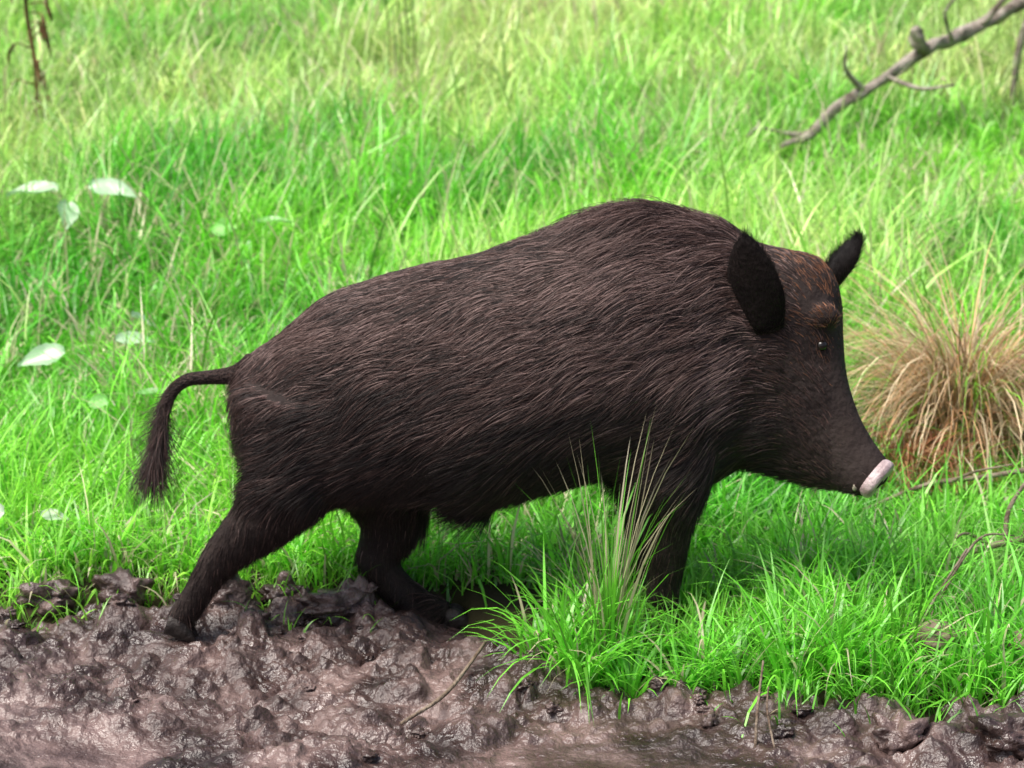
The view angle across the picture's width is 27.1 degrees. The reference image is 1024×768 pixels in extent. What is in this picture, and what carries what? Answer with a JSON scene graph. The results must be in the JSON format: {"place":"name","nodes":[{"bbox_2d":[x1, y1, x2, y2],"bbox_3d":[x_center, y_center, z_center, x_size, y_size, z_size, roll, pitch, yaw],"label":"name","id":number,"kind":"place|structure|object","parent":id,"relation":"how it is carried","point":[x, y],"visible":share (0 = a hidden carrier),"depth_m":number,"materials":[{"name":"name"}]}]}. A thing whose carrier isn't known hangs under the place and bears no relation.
{"place":"outdoors","nodes":[
{"label":"outdoors","id":0,"kind":"place"},
{"bbox_2d":[0,567,1023,767],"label":"mud ground","id":1,"kind":"structure","parent":0,"point":[214,695],"depth_m":3.86,"materials":[{"name":"brown soil"}]},
{"bbox_2d":[400,640,486,724],"bbox_3d":[-0.116,0.554,3.942,0.027,0.069,0.302,7,15,29],"label":"fallen twig","id":2,"kind":"object","parent":1,"relation":"on","point":[445,693],"visible":0.98,"depth_m":3.92,"materials":[{"name":"wood"}]},
{"bbox_2d":[110,195,893,642],"bbox_3d":[0.011,0.087,4.214,1.439,0.878,0.416,0,13,0],"label":"wild boar","id":3,"kind":"object","parent":1,"relation":"on","point":[386,411],"visible":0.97,"depth_m":4.06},
{"bbox_2d":[754,660,774,747],"bbox_3d":[0.437,0.569,3.713,0.036,0.152,0.086,-2,13,-10],"label":"dry stem","id":4,"kind":"object","parent":1,"relation":"on","point":[757,715],"visible":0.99,"depth_m":3.71,"materials":[{"name":"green plant"}]},
{"bbox_2d":[0,0,1023,737],"bbox_3d":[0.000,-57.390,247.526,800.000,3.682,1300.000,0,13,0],"label":"meadow ground","id":5,"kind":"structure","parent":0,"point":[470,600],"depth_m":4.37,"materials":[{"name":"green plant"}]},
{"bbox_2d":[6,0,51,124],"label":"dead weed stalk","id":6,"kind":"object","parent":5,"relation":"on","point":[42,31],"visible":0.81,"depth_m":8.58,"materials":[{"name":"brown plant"}]},
{"bbox_2d":[0,504,68,544],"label":"broad leaf plant","id":7,"kind":"object","parent":5,"relation":"on","point":[46,515],"visible":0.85,"depth_m":4.56,"materials":[{"name":"green plant"}]},
{"bbox_2d":[6,178,136,231],"bbox_3d":[-1.470,-0.517,6.967,0.474,0.304,0.196,4,13,15],"label":"broad leaf plant","id":8,"kind":"object","parent":5,"relation":"on","point":[104,184],"visible":0.88,"depth_m":6.98,"materials":[{"name":"green plant"}]},
{"bbox_2d":[17,311,155,388],"bbox_3d":[-1.102,-0.041,5.654,0.398,0.279,0.140,-7,15,-29],"label":"broad leaf plant","id":9,"kind":"object","parent":5,"relation":"on","point":[47,348],"visible":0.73,"depth_m":5.62,"materials":[{"name":"green plant"}]},
{"bbox_2d":[87,388,163,434],"bbox_3d":[-0.968,0.103,5.346,0.209,0.176,0.068,0,13,0],"label":"broad leaf plant","id":10,"kind":"object","parent":5,"relation":"on","point":[98,398],"visible":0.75,"depth_m":5.33,"materials":[{"name":"green plant"}]},
{"bbox_2d":[210,216,292,265],"bbox_3d":[-0.834,-0.398,6.735,0.269,0.250,0.173,0,13,0],"label":"broad leaf plant","id":11,"kind":"object","parent":5,"relation":"on","point":[221,232],"visible":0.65,"depth_m":6.75,"materials":[{"name":"green plant"}]},
{"bbox_2d":[385,0,415,91],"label":"weed stems","id":12,"kind":"object","parent":5,"relation":"on","point":[401,39],"visible":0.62,"depth_m":9.19,"materials":[{"name":"green plant"}]},
{"bbox_2d":[745,0,1023,149],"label":"fallen branch","id":13,"kind":"object","parent":5,"relation":"on","point":[923,48],"visible":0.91,"depth_m":8.54,"materials":[{"name":"grey wood"}]},
{"bbox_2d":[799,191,1023,503],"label":"dry grass tussock","id":14,"kind":"object","parent":5,"relation":"on","point":[959,375],"visible":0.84,"depth_m":5.37,"materials":[{"name":"beige plant"}]},
{"bbox_2d":[906,619,964,658],"bbox_3d":[0.799,0.482,4.002,0.114,0.072,0.105,0,13,0],"label":"stone","id":15,"kind":"object","parent":5,"relation":"on","point":[933,624],"visible":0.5,"depth_m":3.97,"materials":[{"name":"grey stone"}]},
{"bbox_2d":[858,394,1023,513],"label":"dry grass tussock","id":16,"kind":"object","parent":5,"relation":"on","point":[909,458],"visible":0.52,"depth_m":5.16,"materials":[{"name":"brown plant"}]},
{"bbox_2d":[863,464,1023,508],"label":"fallen twig","id":17,"kind":"object","parent":5,"relation":"on","point":[956,479],"visible":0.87,"depth_m":4.86,"materials":[{"name":"wood"}]},
{"bbox_2d":[919,533,1014,624],"bbox_3d":[0.874,0.398,4.155,0.314,0.187,0.054,-10,16,-36],"label":"dry stem","id":18,"kind":"object","parent":5,"relation":"on","point":[952,573],"visible":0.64,"depth_m":4.14,"materials":[{"name":"brown plant"}]},
{"bbox_2d":[949,482,1023,563],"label":"fallen twig","id":19,"kind":"object","parent":5,"relation":"on","point":[1010,506],"visible":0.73,"depth_m":4.40,"materials":[{"name":"wood"}]},
{"bbox_2d":[1008,627,1023,660],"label":"stone","id":20,"kind":"object","parent":5,"relation":"on","point":[1019,635],"visible":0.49,"depth_m":3.98,"materials":[{"name":"beige stone"}]}
]}

